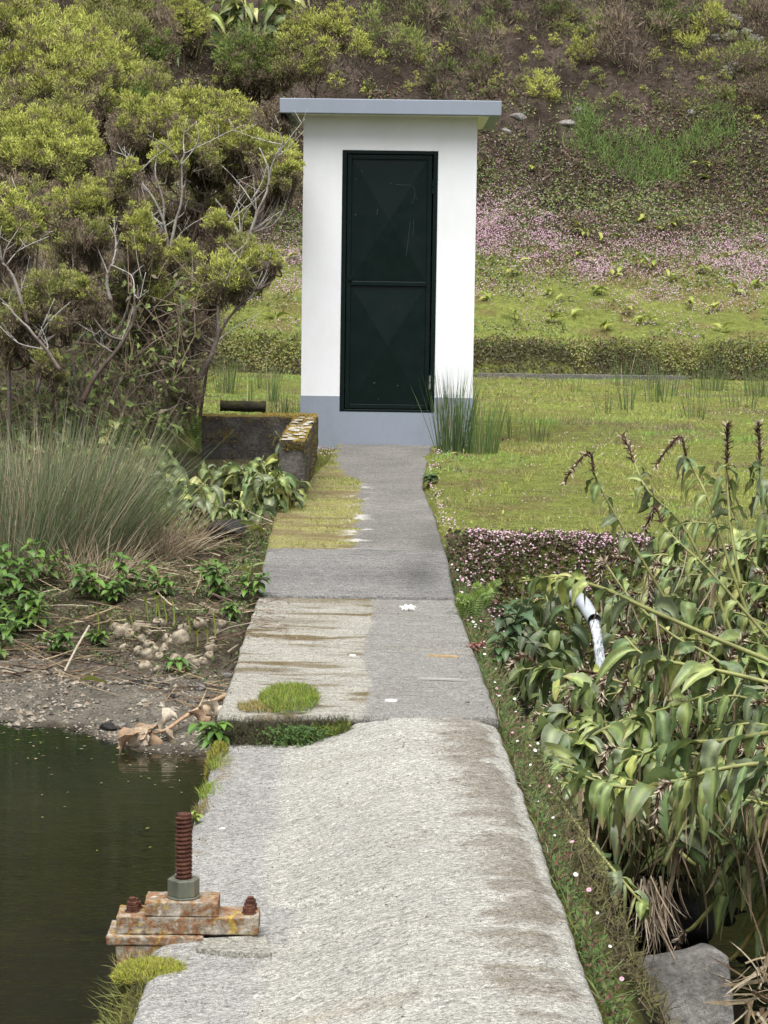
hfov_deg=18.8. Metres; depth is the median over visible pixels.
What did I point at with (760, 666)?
ginger plant
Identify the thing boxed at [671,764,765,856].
ginger plant
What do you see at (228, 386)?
rush tuft
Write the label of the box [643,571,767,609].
ginger plant
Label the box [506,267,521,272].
ginger seedling
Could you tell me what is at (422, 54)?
heath seedling
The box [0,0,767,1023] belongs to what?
ground
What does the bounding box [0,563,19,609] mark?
leafy weed
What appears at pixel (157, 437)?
tree heath
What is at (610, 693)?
ginger plant
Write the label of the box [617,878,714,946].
pipe
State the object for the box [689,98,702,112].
heath seedling
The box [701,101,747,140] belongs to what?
green tussock
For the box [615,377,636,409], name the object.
rush tuft
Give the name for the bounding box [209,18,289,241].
tree heath
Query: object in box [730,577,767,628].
ginger plant
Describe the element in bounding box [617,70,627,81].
heath seedling
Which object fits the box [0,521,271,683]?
leaved groundcover
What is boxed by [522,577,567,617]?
ginger plant
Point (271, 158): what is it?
tree heath
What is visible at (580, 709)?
ginger plant
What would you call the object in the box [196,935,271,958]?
mortar patch
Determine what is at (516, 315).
ginger seedling
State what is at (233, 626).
dry stalk
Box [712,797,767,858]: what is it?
ginger plant
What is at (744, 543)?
ginger plant
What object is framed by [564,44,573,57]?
heath seedling
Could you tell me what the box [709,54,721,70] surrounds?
heath seedling
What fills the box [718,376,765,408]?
rush tuft
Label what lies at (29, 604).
leafy weed
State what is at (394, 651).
path slab
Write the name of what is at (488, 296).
ginger seedling
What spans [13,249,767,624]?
grass
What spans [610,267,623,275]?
ginger seedling
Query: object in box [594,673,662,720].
ginger plant
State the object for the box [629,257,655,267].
ginger seedling
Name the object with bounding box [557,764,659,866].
ginger plant
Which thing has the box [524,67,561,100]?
heather bush
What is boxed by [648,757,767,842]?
ginger plant
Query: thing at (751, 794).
ginger plant
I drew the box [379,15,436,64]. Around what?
heather bush
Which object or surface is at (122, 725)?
stone
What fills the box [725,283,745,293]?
ginger seedling
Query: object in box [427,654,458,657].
dry leaf blade
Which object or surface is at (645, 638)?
ginger plant
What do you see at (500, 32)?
heath seedling
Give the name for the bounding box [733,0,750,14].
heath seedling
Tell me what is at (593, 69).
heath seedling
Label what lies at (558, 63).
heath seedling
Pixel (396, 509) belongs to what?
path
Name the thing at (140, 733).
dead ginger stalk
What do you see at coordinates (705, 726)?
ginger plant
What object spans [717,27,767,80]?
heather bush
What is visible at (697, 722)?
ginger plant
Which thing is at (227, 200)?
tree heath
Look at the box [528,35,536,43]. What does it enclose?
heath seedling
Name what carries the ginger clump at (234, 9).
on the ground at (116, 700)
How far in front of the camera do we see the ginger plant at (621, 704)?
9.79 m
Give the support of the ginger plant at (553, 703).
on the ground at (116, 700)
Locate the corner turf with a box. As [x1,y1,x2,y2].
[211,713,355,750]
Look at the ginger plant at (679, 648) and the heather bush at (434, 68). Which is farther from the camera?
the heather bush at (434, 68)
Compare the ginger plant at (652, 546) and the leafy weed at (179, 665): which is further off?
the ginger plant at (652, 546)
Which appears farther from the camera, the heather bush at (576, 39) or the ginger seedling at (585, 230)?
the heather bush at (576, 39)
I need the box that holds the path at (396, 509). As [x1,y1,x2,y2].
[267,444,444,550]
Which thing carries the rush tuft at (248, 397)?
on the ground at (116, 700)
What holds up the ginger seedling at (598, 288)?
on the ground at (116, 700)
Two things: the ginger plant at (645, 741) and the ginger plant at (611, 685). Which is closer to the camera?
the ginger plant at (645, 741)
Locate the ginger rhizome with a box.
[92,594,231,673]
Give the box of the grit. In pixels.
[130,596,586,1023]
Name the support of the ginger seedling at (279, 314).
on the ground at (116, 700)
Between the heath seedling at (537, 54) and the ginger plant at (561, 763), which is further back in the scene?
the heath seedling at (537, 54)
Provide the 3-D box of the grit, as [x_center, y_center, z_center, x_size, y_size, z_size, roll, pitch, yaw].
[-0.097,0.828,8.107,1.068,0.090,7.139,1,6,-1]
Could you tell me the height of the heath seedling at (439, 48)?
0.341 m
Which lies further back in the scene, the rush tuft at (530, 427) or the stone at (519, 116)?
the stone at (519, 116)
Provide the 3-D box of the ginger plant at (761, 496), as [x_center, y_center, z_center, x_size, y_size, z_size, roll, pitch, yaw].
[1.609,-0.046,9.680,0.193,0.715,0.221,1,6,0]
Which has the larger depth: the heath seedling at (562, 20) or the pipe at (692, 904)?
the heath seedling at (562, 20)
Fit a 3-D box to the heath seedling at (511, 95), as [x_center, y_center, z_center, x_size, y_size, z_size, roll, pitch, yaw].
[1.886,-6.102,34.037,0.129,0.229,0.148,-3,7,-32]
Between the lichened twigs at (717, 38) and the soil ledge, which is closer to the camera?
the soil ledge
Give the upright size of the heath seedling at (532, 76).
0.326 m
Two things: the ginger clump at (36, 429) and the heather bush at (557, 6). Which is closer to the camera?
the ginger clump at (36, 429)
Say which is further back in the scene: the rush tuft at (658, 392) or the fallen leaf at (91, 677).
the rush tuft at (658, 392)
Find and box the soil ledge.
[103,981,144,1023]
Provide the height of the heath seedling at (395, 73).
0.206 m
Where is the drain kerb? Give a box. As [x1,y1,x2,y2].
[477,373,685,379]
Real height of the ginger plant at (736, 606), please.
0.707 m
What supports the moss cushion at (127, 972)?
on the concrete weir
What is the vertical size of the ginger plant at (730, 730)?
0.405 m
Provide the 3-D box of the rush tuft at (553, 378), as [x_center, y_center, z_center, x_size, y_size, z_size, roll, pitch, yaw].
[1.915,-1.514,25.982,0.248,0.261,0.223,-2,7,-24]
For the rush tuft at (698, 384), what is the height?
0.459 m
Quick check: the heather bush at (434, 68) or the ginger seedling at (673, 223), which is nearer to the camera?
the ginger seedling at (673, 223)
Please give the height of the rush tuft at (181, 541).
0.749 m
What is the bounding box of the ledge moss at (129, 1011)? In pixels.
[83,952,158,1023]
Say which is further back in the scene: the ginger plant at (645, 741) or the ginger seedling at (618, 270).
the ginger seedling at (618, 270)
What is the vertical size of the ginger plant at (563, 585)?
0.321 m
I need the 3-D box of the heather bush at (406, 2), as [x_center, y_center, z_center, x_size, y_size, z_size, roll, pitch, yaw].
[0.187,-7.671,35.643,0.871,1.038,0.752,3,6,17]
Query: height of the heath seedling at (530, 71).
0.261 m
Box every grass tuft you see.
[191,796,219,817]
[196,777,224,802]
[201,752,233,770]
[235,697,291,712]
[257,679,322,716]
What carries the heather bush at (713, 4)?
on the ground at (116, 700)
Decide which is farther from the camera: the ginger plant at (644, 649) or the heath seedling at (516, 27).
the heath seedling at (516, 27)
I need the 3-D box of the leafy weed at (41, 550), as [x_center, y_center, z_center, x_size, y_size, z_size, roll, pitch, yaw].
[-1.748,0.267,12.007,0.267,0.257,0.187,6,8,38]
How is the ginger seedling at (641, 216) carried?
on the ground at (116, 700)
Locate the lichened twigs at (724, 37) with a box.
[722,30,737,41]
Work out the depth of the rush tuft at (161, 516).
12.76 m
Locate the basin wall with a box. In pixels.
[201,412,317,501]
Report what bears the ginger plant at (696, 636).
on the ground at (116, 700)
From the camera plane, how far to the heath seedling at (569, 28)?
35.25 m
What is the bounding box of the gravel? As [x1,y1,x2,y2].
[0,639,232,753]
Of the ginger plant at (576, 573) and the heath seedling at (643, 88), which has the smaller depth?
the ginger plant at (576, 573)
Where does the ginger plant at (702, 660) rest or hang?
on the ground at (116, 700)
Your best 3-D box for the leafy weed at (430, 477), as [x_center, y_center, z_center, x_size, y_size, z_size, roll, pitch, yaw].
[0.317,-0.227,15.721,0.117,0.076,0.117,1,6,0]
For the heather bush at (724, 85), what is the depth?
34.15 m
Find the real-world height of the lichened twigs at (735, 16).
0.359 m
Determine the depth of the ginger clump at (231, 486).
15.46 m
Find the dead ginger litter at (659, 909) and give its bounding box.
[564,778,767,1023]
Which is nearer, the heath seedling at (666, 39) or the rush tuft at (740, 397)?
the rush tuft at (740, 397)
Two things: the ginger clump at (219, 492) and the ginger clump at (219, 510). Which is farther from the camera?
the ginger clump at (219, 492)
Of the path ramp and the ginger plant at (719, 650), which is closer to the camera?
the ginger plant at (719, 650)
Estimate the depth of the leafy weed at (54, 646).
11.04 m
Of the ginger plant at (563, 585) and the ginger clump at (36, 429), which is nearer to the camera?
the ginger plant at (563, 585)
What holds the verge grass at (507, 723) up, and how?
on the ground at (116, 700)
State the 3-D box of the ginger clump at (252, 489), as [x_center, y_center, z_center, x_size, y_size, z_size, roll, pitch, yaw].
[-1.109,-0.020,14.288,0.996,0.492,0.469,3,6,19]
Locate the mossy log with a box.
[220,400,265,412]
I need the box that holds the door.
[340,150,437,412]
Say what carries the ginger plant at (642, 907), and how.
on the ground at (116, 700)
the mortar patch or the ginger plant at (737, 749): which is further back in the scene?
the ginger plant at (737, 749)
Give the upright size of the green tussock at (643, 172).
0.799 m
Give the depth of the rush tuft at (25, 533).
12.23 m
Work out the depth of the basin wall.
17.03 m
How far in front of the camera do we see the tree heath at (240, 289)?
16.14 m
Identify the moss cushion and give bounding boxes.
[103,942,192,986]
[203,739,233,782]
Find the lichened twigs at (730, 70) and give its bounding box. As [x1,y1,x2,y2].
[719,62,736,76]
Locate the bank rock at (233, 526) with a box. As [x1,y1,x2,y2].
[205,519,246,543]
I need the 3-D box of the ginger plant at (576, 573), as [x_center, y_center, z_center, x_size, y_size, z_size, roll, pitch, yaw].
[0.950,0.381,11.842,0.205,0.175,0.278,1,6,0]
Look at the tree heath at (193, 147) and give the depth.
17.51 m
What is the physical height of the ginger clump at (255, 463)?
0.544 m
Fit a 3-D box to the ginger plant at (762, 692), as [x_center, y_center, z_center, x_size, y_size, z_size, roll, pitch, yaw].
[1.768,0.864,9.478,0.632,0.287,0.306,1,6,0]
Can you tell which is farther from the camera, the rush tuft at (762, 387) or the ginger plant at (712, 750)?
the rush tuft at (762, 387)
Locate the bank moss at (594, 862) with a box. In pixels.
[508,736,687,1023]
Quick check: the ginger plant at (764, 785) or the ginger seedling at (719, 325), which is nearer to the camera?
the ginger plant at (764, 785)
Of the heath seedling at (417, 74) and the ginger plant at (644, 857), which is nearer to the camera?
the ginger plant at (644, 857)
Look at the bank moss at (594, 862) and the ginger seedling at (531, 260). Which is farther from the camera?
the ginger seedling at (531, 260)
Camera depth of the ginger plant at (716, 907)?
8.68 m
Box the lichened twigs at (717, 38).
[711,34,719,42]
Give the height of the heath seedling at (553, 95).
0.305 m
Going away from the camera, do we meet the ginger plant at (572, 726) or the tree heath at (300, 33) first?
the ginger plant at (572, 726)
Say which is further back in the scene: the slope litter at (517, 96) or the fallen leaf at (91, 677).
the slope litter at (517, 96)
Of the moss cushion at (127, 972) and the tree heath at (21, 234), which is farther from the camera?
the tree heath at (21, 234)
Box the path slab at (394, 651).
[217,597,497,729]
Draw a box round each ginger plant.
[499,651,579,714]
[506,662,564,706]
[518,573,767,662]
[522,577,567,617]
[522,715,627,781]
[529,704,576,729]
[535,742,659,851]
[537,740,645,859]
[541,700,578,720]
[544,755,643,845]
[545,671,567,681]
[548,788,651,934]
[553,568,588,606]
[553,672,611,726]
[556,777,695,880]
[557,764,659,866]
[559,450,685,637]
[559,677,647,714]
[561,720,596,733]
[564,716,661,840]
[565,743,698,773]
[566,663,622,681]
[567,704,639,744]
[568,753,766,843]
[570,693,708,768]
[573,709,603,724]
[591,773,725,876]
[594,580,630,614]
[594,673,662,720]
[595,555,749,684]
[595,636,767,707]
[595,659,716,702]
[596,665,636,685]
[598,741,749,853]
[601,670,654,747]
[601,771,756,878]
[602,687,691,721]
[603,549,686,588]
[603,552,693,593]
[604,628,667,655]
[604,718,634,747]
[610,644,689,694]
[614,581,680,629]
[614,664,696,747]
[614,713,664,761]
[614,730,767,790]
[617,431,737,650]
[620,685,693,730]
[623,585,719,627]
[628,633,665,653]
[629,596,683,651]
[629,627,741,676]
[632,744,736,771]
[635,633,725,667]
[637,604,689,636]
[638,728,694,769]
[639,500,767,638]
[641,610,723,645]
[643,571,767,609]
[647,520,767,578]
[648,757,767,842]
[649,559,763,623]
[650,434,759,642]
[650,790,733,890]
[661,545,693,562]
[665,593,709,639]
[666,692,767,744]
[669,561,767,604]
[671,710,716,737]
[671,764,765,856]
[671,841,762,950]
[673,713,764,754]
[677,712,762,749]
[685,569,767,622]
[688,694,767,745]
[691,713,743,756]
[692,551,753,574]
[695,652,720,666]
[696,685,767,750]
[697,607,766,637]
[699,628,766,648]
[701,579,767,618]
[705,545,763,605]
[706,623,757,660]
[706,684,738,705]
[707,629,752,690]
[710,420,747,587]
[710,630,767,664]
[712,719,767,757]
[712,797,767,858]
[714,795,767,886]
[715,789,767,850]
[716,545,765,579]
[716,644,767,698]
[718,547,767,579]
[721,661,758,693]
[721,745,751,758]
[722,528,767,563]
[724,596,767,645]
[727,548,767,609]
[729,891,767,965]
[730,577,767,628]
[731,590,767,622]
[739,743,765,754]
[743,416,767,574]
[743,623,767,648]
[749,782,767,851]
[750,697,767,707]
[750,759,767,797]
[750,797,767,857]
[751,566,767,577]
[756,688,767,698]
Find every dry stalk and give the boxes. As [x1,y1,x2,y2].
[0,666,19,672]
[61,625,89,678]
[216,622,252,634]
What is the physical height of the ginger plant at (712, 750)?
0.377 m
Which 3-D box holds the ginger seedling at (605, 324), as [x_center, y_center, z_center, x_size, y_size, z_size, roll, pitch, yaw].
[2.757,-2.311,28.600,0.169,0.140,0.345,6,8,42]
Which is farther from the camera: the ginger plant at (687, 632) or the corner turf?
the ginger plant at (687, 632)
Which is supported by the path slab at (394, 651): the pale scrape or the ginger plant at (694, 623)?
the pale scrape
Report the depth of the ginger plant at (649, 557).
11.57 m
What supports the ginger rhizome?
on the ground at (116, 700)
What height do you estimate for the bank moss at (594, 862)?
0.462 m
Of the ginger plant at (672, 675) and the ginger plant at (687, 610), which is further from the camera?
the ginger plant at (687, 610)
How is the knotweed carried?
on the ground at (116, 700)
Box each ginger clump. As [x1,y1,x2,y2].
[0,416,85,477]
[117,440,260,511]
[130,492,236,538]
[143,472,274,534]
[149,496,276,537]
[176,0,315,73]
[189,426,290,488]
[200,453,278,502]
[224,477,292,519]
[253,468,312,509]
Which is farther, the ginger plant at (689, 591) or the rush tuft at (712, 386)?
the rush tuft at (712, 386)
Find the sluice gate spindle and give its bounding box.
[106,812,259,964]
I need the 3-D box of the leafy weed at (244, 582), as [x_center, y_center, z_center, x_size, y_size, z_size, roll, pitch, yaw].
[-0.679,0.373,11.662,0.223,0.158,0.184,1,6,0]
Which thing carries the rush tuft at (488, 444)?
on the ground at (116, 700)
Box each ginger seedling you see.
[262,309,289,318]
[282,252,297,260]
[478,291,491,299]
[501,307,519,318]
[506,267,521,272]
[519,257,549,263]
[542,288,554,295]
[546,313,562,321]
[571,308,581,315]
[575,228,597,235]
[591,285,608,294]
[600,320,616,329]
[607,232,632,238]
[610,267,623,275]
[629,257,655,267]
[634,315,662,321]
[636,213,647,222]
[665,270,679,282]
[668,216,685,225]
[686,296,693,303]
[695,265,717,270]
[705,302,719,311]
[712,322,734,331]
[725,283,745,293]
[751,279,765,286]
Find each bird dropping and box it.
[385,699,396,701]
[399,604,415,610]
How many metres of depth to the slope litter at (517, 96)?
34.38 m
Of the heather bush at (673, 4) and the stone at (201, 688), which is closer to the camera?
the stone at (201, 688)
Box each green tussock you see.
[553,113,626,169]
[559,89,608,133]
[565,94,608,150]
[567,117,651,187]
[603,145,668,191]
[615,123,686,172]
[639,158,696,184]
[642,109,740,170]
[670,100,730,163]
[697,95,743,119]
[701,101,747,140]
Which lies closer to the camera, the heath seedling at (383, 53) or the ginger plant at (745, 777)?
the ginger plant at (745, 777)
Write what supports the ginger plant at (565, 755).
on the ground at (116, 700)
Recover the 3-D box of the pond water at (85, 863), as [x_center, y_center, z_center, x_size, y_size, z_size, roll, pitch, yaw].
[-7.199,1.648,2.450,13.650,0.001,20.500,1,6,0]
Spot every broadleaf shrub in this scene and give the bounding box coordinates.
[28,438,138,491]
[47,410,154,492]
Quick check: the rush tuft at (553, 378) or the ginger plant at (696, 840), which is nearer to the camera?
the ginger plant at (696, 840)
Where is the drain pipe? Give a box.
[569,590,600,624]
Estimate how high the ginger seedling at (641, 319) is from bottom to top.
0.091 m
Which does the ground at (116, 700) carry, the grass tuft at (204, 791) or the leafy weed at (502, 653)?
the leafy weed at (502, 653)
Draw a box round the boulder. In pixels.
[640,943,733,1023]
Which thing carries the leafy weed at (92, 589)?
on the ground at (116, 700)
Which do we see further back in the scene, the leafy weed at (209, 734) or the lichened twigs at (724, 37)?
the lichened twigs at (724, 37)
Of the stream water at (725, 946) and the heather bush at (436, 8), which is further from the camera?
the heather bush at (436, 8)
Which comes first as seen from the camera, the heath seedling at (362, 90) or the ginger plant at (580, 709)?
the ginger plant at (580, 709)
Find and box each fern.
[188,413,212,447]
[454,588,492,622]
[472,579,501,608]
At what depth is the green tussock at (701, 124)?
33.70 m
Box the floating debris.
[0,732,201,828]
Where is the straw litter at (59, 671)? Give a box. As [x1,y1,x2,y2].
[0,512,311,715]
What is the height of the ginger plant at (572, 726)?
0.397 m
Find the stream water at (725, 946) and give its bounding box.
[597,849,767,1023]
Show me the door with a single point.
(384, 357)
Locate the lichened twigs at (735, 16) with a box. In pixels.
[728,13,741,29]
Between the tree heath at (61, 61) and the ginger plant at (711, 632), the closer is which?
the ginger plant at (711, 632)
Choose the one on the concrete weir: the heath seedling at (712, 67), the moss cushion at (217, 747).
the moss cushion at (217, 747)
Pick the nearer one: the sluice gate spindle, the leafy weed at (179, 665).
the sluice gate spindle
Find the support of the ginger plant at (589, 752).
on the ground at (116, 700)
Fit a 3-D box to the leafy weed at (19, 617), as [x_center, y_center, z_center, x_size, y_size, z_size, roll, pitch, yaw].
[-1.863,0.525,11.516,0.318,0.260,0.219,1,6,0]
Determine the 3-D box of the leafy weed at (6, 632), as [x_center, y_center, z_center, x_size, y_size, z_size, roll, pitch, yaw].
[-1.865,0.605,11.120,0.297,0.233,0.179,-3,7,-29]
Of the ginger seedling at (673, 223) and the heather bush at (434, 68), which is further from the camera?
the heather bush at (434, 68)
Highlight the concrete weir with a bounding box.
[132,717,602,1023]
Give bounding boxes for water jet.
[589,619,604,667]
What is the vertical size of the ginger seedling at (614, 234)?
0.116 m
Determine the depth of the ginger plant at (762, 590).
10.70 m
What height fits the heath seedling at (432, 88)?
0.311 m
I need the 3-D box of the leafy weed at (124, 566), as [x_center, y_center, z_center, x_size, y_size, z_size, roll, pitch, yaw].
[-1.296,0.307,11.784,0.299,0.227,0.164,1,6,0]
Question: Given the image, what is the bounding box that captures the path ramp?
[259,548,454,601]
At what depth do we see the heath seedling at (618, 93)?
34.25 m
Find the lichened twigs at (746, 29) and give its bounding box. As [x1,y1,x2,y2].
[740,28,751,37]
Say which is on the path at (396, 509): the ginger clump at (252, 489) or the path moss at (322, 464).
the path moss at (322, 464)
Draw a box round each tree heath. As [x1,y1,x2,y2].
[0,0,127,253]
[0,98,106,351]
[0,168,271,431]
[0,178,53,481]
[0,256,148,402]
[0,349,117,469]
[11,152,167,465]
[69,30,175,250]
[71,0,184,211]
[78,246,220,393]
[95,272,208,439]
[99,78,264,287]
[109,205,296,423]
[160,0,213,226]
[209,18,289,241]
[215,97,307,241]
[269,0,356,97]
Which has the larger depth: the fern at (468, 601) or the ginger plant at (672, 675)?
the fern at (468, 601)
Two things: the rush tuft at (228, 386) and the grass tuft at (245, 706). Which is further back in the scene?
the rush tuft at (228, 386)
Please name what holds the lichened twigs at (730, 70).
on the ground at (116, 700)
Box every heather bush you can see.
[340,29,377,61]
[351,0,390,46]
[370,0,418,25]
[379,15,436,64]
[396,0,456,34]
[410,47,468,93]
[424,0,513,57]
[465,41,512,85]
[476,0,523,27]
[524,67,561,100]
[540,0,584,25]
[566,26,598,62]
[575,4,612,40]
[580,0,679,79]
[639,2,695,50]
[645,0,703,29]
[668,26,716,69]
[686,0,739,36]
[697,75,744,113]
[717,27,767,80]
[735,0,767,35]
[735,66,767,115]
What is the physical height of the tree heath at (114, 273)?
1.161 m
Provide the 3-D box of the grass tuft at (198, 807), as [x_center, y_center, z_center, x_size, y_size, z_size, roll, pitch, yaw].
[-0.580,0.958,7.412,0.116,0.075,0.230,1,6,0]
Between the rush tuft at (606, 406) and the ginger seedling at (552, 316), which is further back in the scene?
the ginger seedling at (552, 316)
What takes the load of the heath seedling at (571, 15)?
on the ground at (116, 700)
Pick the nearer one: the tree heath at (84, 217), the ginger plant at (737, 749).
the ginger plant at (737, 749)
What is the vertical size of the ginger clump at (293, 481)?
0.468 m
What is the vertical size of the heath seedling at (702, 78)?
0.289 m
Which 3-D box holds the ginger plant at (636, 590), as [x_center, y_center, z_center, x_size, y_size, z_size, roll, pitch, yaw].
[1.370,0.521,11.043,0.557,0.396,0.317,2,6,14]
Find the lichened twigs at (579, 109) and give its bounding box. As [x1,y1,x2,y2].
[574,107,582,114]
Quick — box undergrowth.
[0,224,244,463]
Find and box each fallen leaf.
[79,675,107,683]
[107,675,135,680]
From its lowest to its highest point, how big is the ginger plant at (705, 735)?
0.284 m
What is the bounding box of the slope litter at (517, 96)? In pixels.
[0,0,767,206]
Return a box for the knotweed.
[157,74,767,708]
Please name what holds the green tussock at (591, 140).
on the ground at (116, 700)
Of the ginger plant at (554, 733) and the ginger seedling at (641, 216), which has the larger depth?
the ginger seedling at (641, 216)
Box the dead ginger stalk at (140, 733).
[117,692,226,749]
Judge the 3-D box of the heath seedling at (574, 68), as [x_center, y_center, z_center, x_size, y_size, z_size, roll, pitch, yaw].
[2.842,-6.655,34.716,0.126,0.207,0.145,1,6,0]
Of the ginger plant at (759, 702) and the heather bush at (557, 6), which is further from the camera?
the heather bush at (557, 6)
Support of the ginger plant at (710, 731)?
on the ground at (116, 700)
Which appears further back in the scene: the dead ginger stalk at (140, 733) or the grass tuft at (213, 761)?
the dead ginger stalk at (140, 733)
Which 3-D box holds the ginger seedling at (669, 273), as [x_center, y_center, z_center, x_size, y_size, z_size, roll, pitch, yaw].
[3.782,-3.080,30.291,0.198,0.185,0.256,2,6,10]
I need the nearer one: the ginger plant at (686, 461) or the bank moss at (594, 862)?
the bank moss at (594, 862)
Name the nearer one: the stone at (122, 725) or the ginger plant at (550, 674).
the stone at (122, 725)
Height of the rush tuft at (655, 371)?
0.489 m
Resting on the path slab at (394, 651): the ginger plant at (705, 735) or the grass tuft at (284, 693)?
the grass tuft at (284, 693)
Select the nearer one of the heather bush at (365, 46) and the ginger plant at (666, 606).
the ginger plant at (666, 606)
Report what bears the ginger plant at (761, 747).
on the ground at (116, 700)
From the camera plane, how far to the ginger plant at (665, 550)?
11.78 m
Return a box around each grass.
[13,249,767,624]
[444,533,653,1023]
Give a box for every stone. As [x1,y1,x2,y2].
[100,722,117,730]
[117,723,126,727]
[129,680,143,684]
[194,684,205,689]
[222,673,231,677]
[501,128,512,133]
[510,113,526,119]
[559,119,575,125]
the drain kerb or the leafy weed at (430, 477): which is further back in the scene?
the drain kerb
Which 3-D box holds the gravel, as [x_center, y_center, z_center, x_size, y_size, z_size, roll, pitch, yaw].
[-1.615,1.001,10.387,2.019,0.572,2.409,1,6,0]
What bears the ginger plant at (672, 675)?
on the ground at (116, 700)
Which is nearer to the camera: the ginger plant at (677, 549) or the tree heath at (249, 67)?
the ginger plant at (677, 549)
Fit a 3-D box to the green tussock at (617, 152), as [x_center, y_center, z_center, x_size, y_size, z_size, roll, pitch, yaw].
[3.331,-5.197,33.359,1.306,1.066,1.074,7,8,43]
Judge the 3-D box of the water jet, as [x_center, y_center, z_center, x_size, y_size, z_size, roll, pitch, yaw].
[0.994,0.881,10.673,0.060,0.758,0.218,-1,7,-20]
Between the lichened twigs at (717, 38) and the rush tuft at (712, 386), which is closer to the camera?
the rush tuft at (712, 386)
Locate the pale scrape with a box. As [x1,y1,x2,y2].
[418,677,465,680]
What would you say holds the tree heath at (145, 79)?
on the ground at (116, 700)
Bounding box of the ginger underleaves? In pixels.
[504,593,767,923]
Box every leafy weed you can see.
[0,542,35,577]
[0,544,44,599]
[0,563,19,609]
[0,593,36,640]
[0,617,28,658]
[15,589,52,631]
[20,538,69,586]
[37,626,78,655]
[60,563,106,598]
[84,630,108,646]
[95,574,136,603]
[99,551,156,592]
[145,574,174,595]
[160,656,189,671]
[185,721,232,751]
[190,810,202,824]
[193,558,234,600]
[220,602,241,620]
[227,572,270,601]
[423,473,438,483]
[466,642,486,653]
[483,594,545,647]
[483,630,523,666]
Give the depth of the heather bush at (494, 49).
34.49 m
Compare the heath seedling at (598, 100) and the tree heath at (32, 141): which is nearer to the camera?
the tree heath at (32, 141)
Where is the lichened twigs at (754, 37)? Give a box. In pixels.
[748,33,761,44]
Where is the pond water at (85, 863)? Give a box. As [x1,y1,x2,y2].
[0,720,210,1023]
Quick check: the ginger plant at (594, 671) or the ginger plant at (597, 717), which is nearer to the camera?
the ginger plant at (597, 717)
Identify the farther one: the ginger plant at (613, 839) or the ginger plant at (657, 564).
the ginger plant at (657, 564)
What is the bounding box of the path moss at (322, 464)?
[268,446,363,548]
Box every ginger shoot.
[234,562,270,585]
[236,520,265,541]
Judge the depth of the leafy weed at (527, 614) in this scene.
10.71 m
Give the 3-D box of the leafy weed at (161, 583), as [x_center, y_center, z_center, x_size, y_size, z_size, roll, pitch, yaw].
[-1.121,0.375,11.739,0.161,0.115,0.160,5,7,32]
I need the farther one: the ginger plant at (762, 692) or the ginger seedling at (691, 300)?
the ginger seedling at (691, 300)
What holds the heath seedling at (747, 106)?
on the ground at (116, 700)
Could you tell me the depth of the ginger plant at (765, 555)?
11.52 m
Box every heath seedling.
[326,72,345,90]
[333,70,342,78]
[359,82,371,97]
[362,79,370,89]
[372,50,387,65]
[392,66,400,75]
[401,81,413,93]
[413,69,428,86]
[414,52,423,66]
[416,52,430,65]
[431,83,443,97]
[437,42,452,56]
[467,82,475,89]
[479,81,496,96]
[488,69,503,85]
[492,23,506,38]
[508,74,520,86]
[508,89,517,99]
[512,24,522,33]
[515,7,529,22]
[519,53,527,63]
[519,76,533,89]
[522,68,533,79]
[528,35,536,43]
[530,75,545,89]
[531,45,543,60]
[541,86,555,99]
[548,32,561,47]
[548,90,561,103]
[554,15,571,31]
[557,5,570,21]
[557,58,564,66]
[563,22,574,36]
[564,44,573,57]
[566,9,575,22]
[570,62,577,71]
[580,80,588,90]
[589,66,604,82]
[589,92,605,111]
[594,75,607,89]
[606,90,622,107]
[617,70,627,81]
[628,99,641,111]
[640,85,647,93]
[647,46,663,64]
[649,88,656,98]
[653,98,661,109]
[659,35,669,47]
[662,66,673,79]
[676,19,692,33]
[680,98,691,110]
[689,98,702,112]
[695,75,709,86]
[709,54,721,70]
[717,68,728,78]
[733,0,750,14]
[737,100,753,117]
[751,114,764,126]
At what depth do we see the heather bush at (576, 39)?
34.81 m
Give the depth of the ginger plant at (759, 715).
9.22 m
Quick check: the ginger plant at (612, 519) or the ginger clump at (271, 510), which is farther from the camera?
the ginger clump at (271, 510)
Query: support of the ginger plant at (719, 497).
on the ground at (116, 700)
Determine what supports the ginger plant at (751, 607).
on the ground at (116, 700)
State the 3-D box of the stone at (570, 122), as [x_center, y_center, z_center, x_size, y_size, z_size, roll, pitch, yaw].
[2.688,-5.688,33.923,0.274,0.129,0.180,1,6,0]
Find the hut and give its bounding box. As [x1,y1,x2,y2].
[280,98,501,449]
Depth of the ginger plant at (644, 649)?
10.11 m
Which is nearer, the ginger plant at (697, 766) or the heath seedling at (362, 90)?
the ginger plant at (697, 766)
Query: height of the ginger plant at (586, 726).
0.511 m
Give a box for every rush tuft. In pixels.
[0,388,219,573]
[0,414,105,490]
[0,415,127,575]
[1,505,184,588]
[28,431,226,561]
[53,422,175,498]
[71,487,252,565]
[210,345,244,393]
[236,375,258,400]
[253,370,271,388]
[265,359,283,401]
[267,389,289,412]
[285,391,299,415]
[412,363,484,453]
[452,384,510,454]
[505,403,523,438]
[519,408,553,441]
[544,369,564,386]
[589,383,613,413]
[609,345,643,386]
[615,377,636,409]
[633,353,661,389]
[643,358,678,402]
[648,357,683,395]
[678,392,707,418]
[681,362,725,398]
[696,347,730,390]
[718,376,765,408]
[740,353,767,397]

